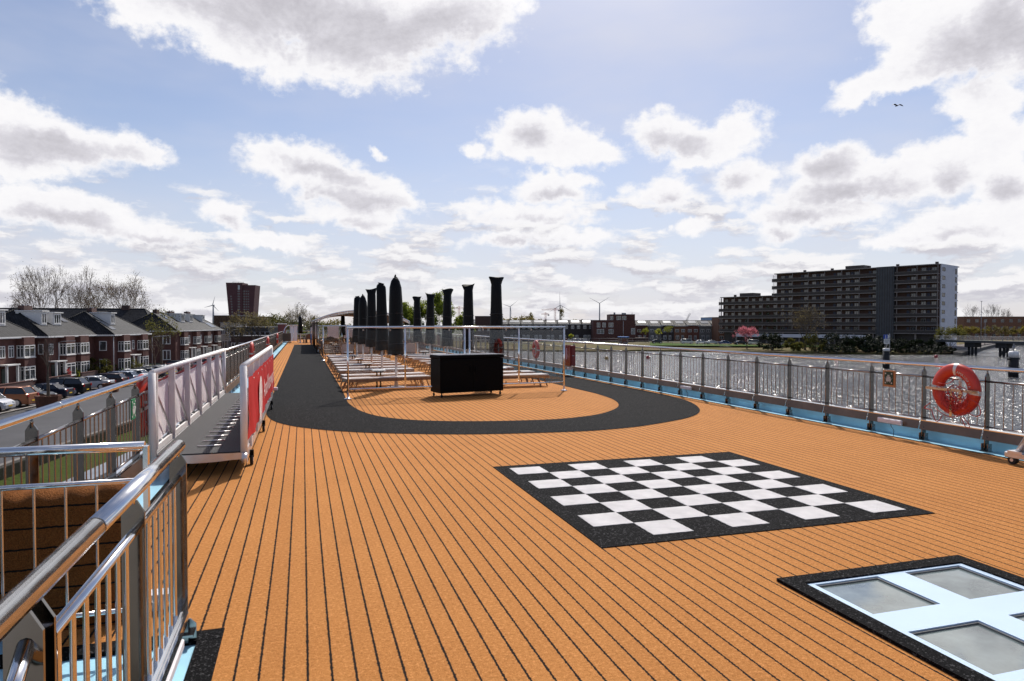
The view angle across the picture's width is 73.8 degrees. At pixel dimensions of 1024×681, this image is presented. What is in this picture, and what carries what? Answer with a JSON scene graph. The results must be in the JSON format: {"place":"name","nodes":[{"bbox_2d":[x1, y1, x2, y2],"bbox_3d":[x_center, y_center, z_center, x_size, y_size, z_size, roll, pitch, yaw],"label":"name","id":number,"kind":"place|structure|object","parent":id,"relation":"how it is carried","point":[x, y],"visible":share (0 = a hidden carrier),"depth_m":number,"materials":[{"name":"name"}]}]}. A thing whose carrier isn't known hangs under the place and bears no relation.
{"place":"outdoors","nodes":[
{"label":"outdoors","id":0,"kind":"place"},
{"bbox_2d":[0,431,148,485],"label":"quay slope","id":1,"kind":"structure","parent":0,"point":[17,477],"depth_m":38.62,"materials":[{"name":"green plant"}]},
{"bbox_2d":[0,379,164,463],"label":"road","id":2,"kind":"structure","parent":0,"point":[12,436],"depth_m":51.69,"materials":[{"name":"grey asphalt"}]},
{"bbox_2d":[34,394,61,407],"bbox_3d":[-40.015,5.317,58.908,1.848,1.150,1.848,1,2,33],"label":"planter","id":3,"kind":"object","parent":2,"relation":"on","point":[42,400],"visible":0.81,"depth_m":58.20,"materials":[{"name":"brick"}]},
{"bbox_2d":[36,336,56,395],"bbox_3d":[-39.951,2.342,58.903,1.463,5.700,1.548,0,1,-6],"label":"young tree","id":4,"kind":"object","parent":3,"relation":"in","point":[46,358],"visible":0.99,"depth_m":58.78,"materials":[{"name":"brown plant"}]},
{"bbox_2d":[0,367,194,414],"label":"parking strip","id":5,"kind":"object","parent":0,"point":[33,404],"depth_m":61.29,"materials":[{"name":"grey asphalt"}]},
{"bbox_2d":[0,393,15,410],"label":"parked car","id":6,"kind":"object","parent":5,"relation":"on","point":[6,403],"visible":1,"depth_m":56.60,"materials":[{"name":"grey metal"}]},
{"bbox_2d":[0,386,38,406],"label":"parked car","id":7,"kind":"object","parent":5,"relation":"on","point":[20,395],"visible":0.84,"depth_m":59.19,"materials":[{"name":"orange metal"}]},
{"bbox_2d":[33,383,74,396],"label":"parked car","id":8,"kind":"object","parent":5,"relation":"on","point":[61,389],"visible":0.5,"depth_m":65.86,"materials":[{"name":"black metal"}]},
{"bbox_2d":[49,377,91,394],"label":"parked car","id":9,"kind":"object","parent":5,"relation":"on","point":[81,385],"visible":0.49,"depth_m":69.35,"materials":[{"name":"black metal"}]},
{"bbox_2d":[85,376,115,388],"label":"parked car","id":10,"kind":"object","parent":5,"relation":"on","point":[97,381],"visible":0.3,"depth_m":75.27,"materials":[{"name":"silver metal"}]},
{"bbox_2d":[93,373,128,382],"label":"parked car","id":11,"kind":"object","parent":5,"relation":"on","point":[119,377],"visible":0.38,"depth_m":78.91,"materials":[{"name":"black metal"}]},
{"bbox_2d":[231,335,273,352],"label":"brown building","id":12,"kind":"structure","parent":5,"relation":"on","point":[245,339],"depth_m":148.03,"materials":[{"name":"brick"}]},
{"bbox_2d":[230,327,277,337],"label":"dark flat building","id":13,"kind":"structure","parent":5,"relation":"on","point":[267,331],"depth_m":154.99,"materials":[{"name":"grey"}]},
{"bbox_2d":[0,354,221,479],"bbox_3d":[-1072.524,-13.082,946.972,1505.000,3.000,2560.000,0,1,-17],"label":"bank","id":14,"kind":"structure","parent":0,"point":[23,461],"depth_m":38.90,"materials":[{"name":"green plant"}]},
{"bbox_2d":[0,309,36,383],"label":"brick house","id":15,"kind":"structure","parent":14,"relation":"on","point":[17,359],"depth_m":80.95,"materials":[{"name":"brown brick"}]},
{"bbox_2d":[5,258,82,307],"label":"plane tree","id":16,"kind":"object","parent":14,"relation":"on","point":[18,300],"visible":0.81,"depth_m":149.02,"materials":[{"name":"brown plant"}]},
{"bbox_2d":[5,304,100,382],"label":"brick house","id":17,"kind":"structure","parent":14,"relation":"on","point":[76,349],"depth_m":88.37,"materials":[{"name":"brown brick"}]},
{"bbox_2d":[0,419,131,480],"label":"quay edge","id":18,"kind":"object","parent":14,"relation":"on","point":[16,461],"depth_m":40.65,"materials":[{"name":"concrete"}]},
{"bbox_2d":[45,266,112,307],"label":"plane tree","id":19,"kind":"object","parent":14,"relation":"on","point":[87,290],"visible":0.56,"depth_m":153.88,"materials":[{"name":"brown plant"}]},
{"bbox_2d":[0,304,163,330],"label":"brick house","id":20,"kind":"structure","parent":14,"relation":"on","point":[127,312],"depth_m":132.63,"materials":[{"name":"brown tile"}]},
{"bbox_2d":[87,358,113,373],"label":"garden shrub","id":21,"kind":"object","parent":14,"relation":"on","point":[102,362],"visible":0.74,"depth_m":96.24,"materials":[{"name":"green plant"}]},
{"bbox_2d":[67,307,151,371],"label":"brick house","id":22,"kind":"structure","parent":14,"relation":"on","point":[119,342],"depth_m":100.77,"materials":[{"name":"brown brick"}]},
{"bbox_2d":[77,269,158,309],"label":"plane tree","id":23,"kind":"object","parent":14,"relation":"on","point":[116,292],"visible":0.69,"depth_m":151.33,"materials":[{"name":"brown plant"}]},
{"bbox_2d":[131,309,223,362],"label":"brick house","id":24,"kind":"structure","parent":14,"relation":"on","point":[199,335],"depth_m":136.91,"materials":[{"name":"brown brick"}]},
{"bbox_2d":[220,322,246,353],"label":"white corner building","id":25,"kind":"structure","parent":14,"relation":"on","point":[224,341],"depth_m":168.03,"materials":[{"name":"paint"}]},
{"bbox_2d":[222,310,255,349],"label":"street tree","id":26,"kind":"object","parent":14,"relation":"on","point":[236,317],"visible":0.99,"depth_m":141.96,"materials":[{"name":"green plant"}]},
{"bbox_2d":[239,311,273,342],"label":"street tree","id":27,"kind":"object","parent":14,"relation":"on","point":[251,317],"visible":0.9,"depth_m":145.44,"materials":[{"name":"green plant"}]},
{"bbox_2d":[284,302,320,339],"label":"tree","id":28,"kind":"object","parent":14,"relation":"on","point":[295,316],"visible":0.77,"depth_m":188.96,"materials":[{"name":"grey plant"}]},
{"bbox_2d":[213,315,248,329],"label":"brown roofed hall","id":29,"kind":"structure","parent":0,"point":[218,319],"depth_m":199.91,"materials":[{"name":"tile"}]},
{"bbox_2d":[226,282,259,315],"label":"tower block","id":30,"kind":"structure","parent":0,"point":[242,297],"depth_m":799.50,"materials":[{"name":"brick"}]},
{"bbox_2d":[0,0,1023,326],"label":"sky","id":31,"kind":"structure","parent":0,"point":[652,159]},
{"bbox_2d":[61,339,1023,680],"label":"deck","id":32,"kind":"structure","parent":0,"point":[327,555],"depth_m":5.22,"materials":[{"name":"brown wood"}]},
{"bbox_2d":[147,345,277,463],"bbox_3d":[-4.641,0.836,11.372,1.215,1.298,7.548,0,1,-17],"label":"gangway","id":33,"kind":"object","parent":32,"relation":"on","point":[222,425],"visible":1,"depth_m":9.35,"materials":[{"name":"metal"}]},
{"bbox_2d":[352,296,359,354],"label":"parasol","id":34,"kind":"object","parent":32,"relation":"on","point":[355,319],"visible":0.59,"depth_m":32.11,"materials":[{"name":"black fabric"}]},
{"bbox_2d":[311,310,409,352],"bbox_3d":[-12.267,-0.815,52.549,5.945,2.694,19.420,0,1,-17],"label":"canopy","id":35,"kind":"object","parent":32,"relation":"on","point":[349,313],"visible":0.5,"depth_m":43.07,"materials":[{"name":"white"}]},
{"bbox_2d":[358,294,366,357],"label":"parasol","id":36,"kind":"object","parent":32,"relation":"on","point":[362,318],"visible":0.74,"depth_m":28.85,"materials":[{"name":"black fabric"}]},
{"bbox_2d":[334,363,401,374],"bbox_3d":[-5.199,1.010,24.586,2.357,0.348,0.598,0,1,-20],"label":"sun lounger","id":37,"kind":"object","parent":32,"relation":"on","point":[374,364],"visible":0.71,"depth_m":24.29,"materials":[{"name":"white plastic"}]},
{"bbox_2d":[365,288,375,362],"bbox_3d":[-5.247,-0.423,25.479,0.520,3.146,0.512,0,1,-17],"label":"parasol","id":38,"kind":"object","parent":32,"relation":"on","point":[370,338],"visible":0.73,"depth_m":25.33,"materials":[{"name":"black fabric"}]},
{"bbox_2d":[335,365,408,377],"bbox_3d":[-4.709,1.048,22.968,2.357,0.348,0.598,-1,1,-21],"label":"sun lounger","id":39,"kind":"object","parent":32,"relation":"on","point":[371,367],"visible":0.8,"depth_m":22.79,"materials":[{"name":"white wood"}]},
{"bbox_2d":[337,368,413,380],"bbox_3d":[-4.328,1.077,21.705,2.358,0.348,0.598,-1,1,-22],"label":"sun lounger","id":40,"kind":"object","parent":32,"relation":"on","point":[341,371],"visible":0.73,"depth_m":21.43,"materials":[{"name":"white wood"}]},
{"bbox_2d":[375,283,387,367],"bbox_3d":[-4.220,-0.324,22.134,0.520,3.103,0.512,0,1,-17],"label":"parasol","id":41,"kind":"object","parent":32,"relation":"on","point":[381,344],"visible":0.85,"depth_m":21.98,"materials":[{"name":"black fabric"}]},
{"bbox_2d":[340,372,424,387],"bbox_3d":[-3.712,1.125,19.634,2.358,0.348,0.598,-1,1,-25],"label":"sun lounger","id":42,"kind":"object","parent":32,"relation":"on","point":[382,374],"visible":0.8,"depth_m":19.43,"materials":[{"name":"white wood"}]},
{"bbox_2d":[342,374,430,391],"bbox_3d":[-3.385,1.151,18.498,2.358,0.348,0.598,-1,1,-27],"label":"sun lounger","id":43,"kind":"object","parent":32,"relation":"on","point":[420,378],"visible":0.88,"depth_m":18.24,"materials":[{"name":"white wood"}]},
{"bbox_2d":[388,274,403,388],"bbox_3d":[-3.193,-0.261,18.789,0.520,3.130,0.512,0,1,-17],"label":"parasol","id":44,"kind":"object","parent":32,"relation":"on","point":[395,343],"visible":0.91,"depth_m":18.62,"materials":[{"name":"black fabric"}]},
{"bbox_2d":[424,293,434,364],"bbox_3d":[-3.588,-0.521,29.857,0.520,3.139,0.512,0,1,-17],"label":"parasol","id":45,"kind":"object","parent":32,"relation":"on","point":[430,337],"visible":0.84,"depth_m":29.71,"materials":[{"name":"black fabric"}]},
{"bbox_2d":[441,288,452,353],"bbox_3d":[-2.503,-0.440,26.321,0.520,3.142,0.512,0,1,-17],"label":"parasol","id":46,"kind":"object","parent":32,"relation":"on","point":[446,340],"visible":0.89,"depth_m":26.17,"materials":[{"name":"black fabric"}]},
{"bbox_2d":[344,326,566,398],"bbox_3d":[-1.235,0.499,17.012,5.786,1.717,0.180,-1,1,-21],"label":"wind screen","id":47,"kind":"object","parent":32,"relation":"on","point":[464,327],"visible":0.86,"depth_m":16.87,"materials":[{"name":"metal"}]},
{"bbox_2d":[430,353,503,397],"bbox_3d":[-1.105,0.846,16.928,1.730,1.024,0.672,-1,2,-29],"label":"bar cart","id":48,"kind":"object","parent":32,"relation":"on","point":[465,372],"visible":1,"depth_m":16.63,"materials":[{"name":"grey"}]},
{"bbox_2d":[441,360,471,391],"bbox_3d":[-1.327,0.851,16.445,0.820,0.740,0.039,-1,2,-29],"label":"door","id":49,"kind":"structure","parent":48,"relation":"in","point":[456,375],"depth_m":16.45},
{"bbox_2d":[473,359,502,389],"bbox_3d":[-0.581,0.841,16.853,0.820,0.740,0.039,-1,2,-29],"label":"door","id":50,"kind":"structure","parent":48,"relation":"in","point":[487,374],"depth_m":16.86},
{"bbox_2d":[462,283,474,352],"bbox_3d":[-1.476,-0.357,22.976,0.520,3.130,0.512,0,1,-17],"label":"parasol","id":51,"kind":"object","parent":32,"relation":"on","point":[468,317],"visible":0.75,"depth_m":22.83,"materials":[{"name":"black fabric"}]},
{"bbox_2d":[266,344,699,433],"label":"track","id":52,"kind":"structure","parent":32,"relation":"on","point":[308,393],"depth_m":13.72,"materials":[{"name":"black rubber"}]},
{"bbox_2d":[412,296,421,353],"bbox_3d":[-4.586,-0.584,33.107,0.520,3.116,0.512,0,1,-17],"label":"parasol","id":53,"kind":"object","parent":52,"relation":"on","point":[417,333],"visible":0.82,"depth_m":32.95,"materials":[{"name":"black fabric"}]},
{"bbox_2d":[488,276,504,385],"bbox_3d":[-0.449,-0.274,19.631,0.520,3.119,0.512,0,1,-17],"label":"parasol","id":54,"kind":"object","parent":32,"relation":"on","point":[496,341],"visible":0.82,"depth_m":19.48,"materials":[{"name":"black fabric"}]},
{"bbox_2d":[503,373,548,385],"bbox_3d":[-0.148,1.133,19.285,2.357,0.348,0.598,0,1,-20],"label":"sun lounger","id":55,"kind":"object","parent":32,"relation":"on","point":[527,375],"visible":0.66,"depth_m":19.25,"materials":[{"name":"white plastic"}]},
{"bbox_2d":[493,452,934,547],"bbox_3d":[1.842,1.575,7.356,3.365,0.010,3.190,0,1,-17],"label":"chess board","id":56,"kind":"object","parent":32,"relation":"on","point":[608,503],"visible":1,"depth_m":6.85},
{"bbox_2d":[777,555,1023,680],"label":"skylight","id":57,"kind":"object","parent":32,"relation":"in","point":[959,617],"visible":1,"depth_m":4.20,"materials":[{"name":"white metal"}]},
{"bbox_2d":[1004,438,1023,463],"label":"rolling stair","id":58,"kind":"object","parent":32,"relation":"on","point":[1015,456],"visible":1,"depth_m":8.50,"materials":[{"name":"metal"}]},
{"bbox_2d":[590,312,648,341],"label":"brick town house","id":59,"kind":"structure","parent":0,"point":[612,327],"depth_m":291.99,"materials":[{"name":"brown brick"}]},
{"bbox_2d":[322,338,950,354],"bbox_3d":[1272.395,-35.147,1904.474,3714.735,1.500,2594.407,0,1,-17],"label":"bank","id":60,"kind":"structure","parent":0,"point":[806,352],"depth_m":205.75,"materials":[{"name":"green plant"}]},
{"bbox_2d":[754,332,785,350],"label":"bank shrub","id":61,"kind":"object","parent":60,"relation":"on","point":[773,338],"visible":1,"depth_m":211.79,"materials":[{"name":"green plant"}]},
{"bbox_2d":[783,338,806,350],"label":"bank shrub","id":62,"kind":"object","parent":60,"relation":"on","point":[790,343],"visible":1,"depth_m":207.06,"materials":[{"name":"green plant"}]},
{"bbox_2d":[778,305,830,349],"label":"bare tree","id":63,"kind":"object","parent":60,"relation":"on","point":[799,317],"visible":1,"depth_m":210.65,"materials":[{"name":"grey plant"}]},
{"bbox_2d":[799,333,826,351],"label":"bank shrub","id":64,"kind":"object","parent":60,"relation":"on","point":[811,340],"visible":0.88,"depth_m":205.20,"materials":[{"name":"green plant"}]},
{"bbox_2d":[818,330,849,350],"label":"bank shrub","id":65,"kind":"object","parent":60,"relation":"on","point":[829,339],"visible":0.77,"depth_m":204.01,"materials":[{"name":"green plant"}]},
{"bbox_2d":[854,334,885,351],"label":"bank shrub","id":66,"kind":"object","parent":60,"relation":"on","point":[869,339],"visible":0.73,"depth_m":199.03,"materials":[{"name":"green plant"}]},
{"bbox_2d":[934,324,969,348],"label":"willow tree","id":67,"kind":"object","parent":60,"relation":"on","point":[954,331],"visible":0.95,"depth_m":199.50,"materials":[{"name":"green plant"}]},
{"bbox_2d":[286,328,986,342],"bbox_3d":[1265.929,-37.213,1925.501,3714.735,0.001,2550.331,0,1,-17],"label":"ground","id":68,"kind":"structure","parent":0,"point":[411,329],"depth_m":334.17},
{"bbox_2d":[388,302,413,330],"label":"willow tree","id":69,"kind":"object","parent":68,"relation":"on","point":[408,312],"visible":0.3,"depth_m":243.76,"materials":[{"name":"green plant"}]},
{"bbox_2d":[475,316,489,341],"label":"brown gabled hall","id":70,"kind":"structure","parent":68,"relation":"on","point":[482,320],"depth_m":284.93,"materials":[{"name":"brick"}]},
{"bbox_2d":[508,319,520,340],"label":"terraced house","id":71,"kind":"structure","parent":68,"relation":"on","point":[513,332],"depth_m":300.01,"materials":[{"name":"grey brick"}]},
{"bbox_2d":[520,320,533,340],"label":"terraced house","id":72,"kind":"structure","parent":68,"relation":"on","point":[526,332],"depth_m":300.01,"materials":[{"name":"grey brick"}]},
{"bbox_2d":[532,320,545,340],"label":"terraced house","id":73,"kind":"structure","parent":68,"relation":"on","point":[538,333],"depth_m":300.00,"materials":[{"name":"grey brick"}]},
{"bbox_2d":[544,319,557,339],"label":"terraced house","id":74,"kind":"structure","parent":68,"relation":"on","point":[550,334],"depth_m":300.01,"materials":[{"name":"grey brick"}]},
{"bbox_2d":[556,320,569,340],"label":"terraced house","id":75,"kind":"structure","parent":68,"relation":"on","point":[560,330],"depth_m":300.00,"materials":[{"name":"grey brick"}]},
{"bbox_2d":[568,320,581,337],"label":"terraced house","id":76,"kind":"structure","parent":68,"relation":"on","point":[576,328],"depth_m":299.99,"materials":[{"name":"grey brick"}]},
{"bbox_2d":[580,319,590,340],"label":"terraced house","id":77,"kind":"structure","parent":68,"relation":"on","point":[586,328],"depth_m":300.00,"materials":[{"name":"grey brick"}]},
{"bbox_2d":[635,320,649,337],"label":"terraced house","id":78,"kind":"structure","parent":68,"relation":"on","point":[640,325],"depth_m":306.01,"materials":[{"name":"red brick"}]},
{"bbox_2d":[646,320,660,340],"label":"terraced house","id":79,"kind":"structure","parent":68,"relation":"on","point":[654,326],"depth_m":306.02,"materials":[{"name":"grey brick"}]},
{"bbox_2d":[659,320,674,340],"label":"terraced house","id":80,"kind":"structure","parent":68,"relation":"on","point":[665,324],"depth_m":306.03,"materials":[{"name":"grey brick"}]},
{"bbox_2d":[671,320,686,340],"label":"terraced house","id":81,"kind":"structure","parent":68,"relation":"on","point":[680,329],"depth_m":306.01,"materials":[{"name":"orange brick"}]},
{"bbox_2d":[684,320,700,340],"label":"terraced house","id":82,"kind":"structure","parent":68,"relation":"on","point":[692,330],"depth_m":306.01,"materials":[{"name":"red brick"}]},
{"bbox_2d":[696,320,711,340],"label":"terraced house","id":83,"kind":"structure","parent":68,"relation":"on","point":[705,330],"depth_m":306.02,"materials":[{"name":"grey brick"}]},
{"bbox_2d":[711,317,723,340],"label":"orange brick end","id":84,"kind":"object","parent":68,"relation":"on","point":[717,335],"visible":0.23,"depth_m":298.89,"materials":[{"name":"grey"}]},
{"bbox_2d":[718,262,958,346],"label":"block of flats","id":85,"kind":"structure","parent":68,"relation":"on","point":[910,302],"depth_m":242.34,"materials":[{"name":"concrete"}]},
{"bbox_2d":[725,267,930,329],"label":"small windows and doors","id":86,"kind":"structure","parent":85,"relation":"in","point":[870,272],"depth_m":253.93,"materials":[{"name":"black glass"}]},
{"bbox_2d":[957,316,1023,339],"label":"long brick building","id":87,"kind":"structure","parent":68,"relation":"on","point":[1010,322],"depth_m":329.91,"materials":[{"name":"brown brick"}]},
{"bbox_2d":[301,335,1018,351],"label":"meadow","id":88,"kind":"structure","parent":0,"point":[607,347],"depth_m":235.61,"materials":[{"name":"green plant"}]},
{"bbox_2d":[424,289,457,345],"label":"willow tree","id":89,"kind":"object","parent":88,"relation":"on","point":[438,303],"visible":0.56,"depth_m":246.24,"materials":[{"name":"green plant"}]},
{"bbox_2d":[733,325,758,348],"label":"blossom tree","id":90,"kind":"object","parent":88,"relation":"on","point":[743,329],"visible":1,"depth_m":219.21,"materials":[{"name":"pink plant"}]},
{"bbox_2d":[322,339,1023,435],"bbox_3d":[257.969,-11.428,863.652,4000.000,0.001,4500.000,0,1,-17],"label":"water","id":91,"kind":"structure","parent":0,"point":[990,357],"depth_m":112.13,"materials":[{"name":"grey liquid"}]},
{"bbox_2d":[63,444,146,481],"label":"floating walkway","id":92,"kind":"structure","parent":91,"relation":"on","point":[88,475],"depth_m":36.77,"materials":[{"name":"metal"}]},
{"bbox_2d":[936,335,1023,356],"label":"foot bridge","id":93,"kind":"structure","parent":91,"relation":"in","point":[977,342],"depth_m":186.01,"materials":[{"name":"grey metal"}]},
{"bbox_2d":[953,344,1023,355],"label":"landing stage","id":94,"kind":"object","parent":91,"relation":"in","point":[961,352],"visible":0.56,"depth_m":206.90,"materials":[{"name":"metal"}]},
{"bbox_2d":[1007,351,1019,376],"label":"mooring pile","id":95,"kind":"object","parent":91,"relation":"in","point":[1013,358],"visible":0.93,"depth_m":110.57,"materials":[{"name":"black metal"}]},
{"bbox_2d":[650,342,838,346],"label":"lawn","id":96,"kind":"structure","parent":0,"point":[681,344],"depth_m":246.46,"materials":[{"name":"green plant"}]},
{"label":"deck base","id":97,"kind":"structure","parent":0,"visible":0},
{"bbox_2d":[0,343,1023,680],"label":"gutter","id":98,"kind":"object","parent":97,"relation":"on","point":[934,437],"visible":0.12,"depth_m":11.08,"materials":[{"name":"blue paint"}]},
{"bbox_2d":[0,477,126,629],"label":"stairwell lid","id":99,"kind":"object","parent":98,"relation":"on","point":[18,535],"visible":0.55,"depth_m":3.89,"materials":[{"name":"brown wood"}]},
{"bbox_2d":[0,331,282,484],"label":"ship railing","id":100,"kind":"object","parent":98,"relation":"on","point":[131,466],"visible":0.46,"depth_m":6.32,"materials":[{"name":"metal"}]},
{"bbox_2d":[133,373,148,436],"bbox_3d":[-4.366,0.764,8.073,0.198,0.759,0.820,0,1,-17],"label":"lifebuoy","id":101,"kind":"object","parent":100,"relation":"attached to","point":[142,386],"visible":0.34,"depth_m":7.87,"materials":[{"name":"red plastic"}]},
{"bbox_2d":[403,331,1023,452],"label":"ship railing","id":102,"kind":"object","parent":98,"relation":"on","point":[958,429],"visible":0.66,"depth_m":13.14,"materials":[{"name":"metal"}]},
{"bbox_2d":[565,345,574,365],"bbox_3d":[2.011,0.517,23.768,0.209,0.735,0.590,0,1,-17],"label":"fire cabinet","id":103,"kind":"object","parent":102,"relation":"attached to","point":[569,355],"visible":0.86,"depth_m":23.52,"materials":[{"name":"red metal"}]},
{"bbox_2d":[883,370,895,386],"bbox_3d":[6.061,0.612,10.977,0.033,0.267,0.239,0,1,-17],"label":"assembly sign","id":104,"kind":"object","parent":102,"relation":"attached to","point":[889,378],"visible":1,"depth_m":10.96,"materials":[{"name":"brown plastic"}]},
{"bbox_2d":[924,363,981,427],"bbox_3d":[6.355,0.771,9.767,0.230,0.891,0.898,0,1,-17],"label":"lifebuoy","id":105,"kind":"object","parent":102,"relation":"attached to","point":[969,404],"visible":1,"depth_m":9.71,"materials":[{"name":"red plastic"}]},
{"bbox_2d":[0,343,1023,680],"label":"turf edging","id":106,"kind":"object","parent":97,"relation":"on","point":[204,655],"visible":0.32,"depth_m":3.68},
{"bbox_2d":[0,441,151,636],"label":"stair railing","id":107,"kind":"object","parent":106,"relation":"on","point":[23,451],"visible":0.56,"depth_m":3.58,"materials":[{"name":"metal"}]},
{"bbox_2d":[0,440,196,680],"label":"stair railing","id":108,"kind":"object","parent":106,"relation":"on","point":[32,626],"visible":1,"depth_m":2.62,"materials":[{"name":"metal"}]},
{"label":"pavement","id":109,"kind":"structure","parent":0,"visible":0},
{"bbox_2d":[143,305,182,364],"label":"street tree","id":110,"kind":"object","parent":109,"relation":"on","point":[149,326],"visible":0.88,"depth_m":117.91,"materials":[{"name":"green plant"}]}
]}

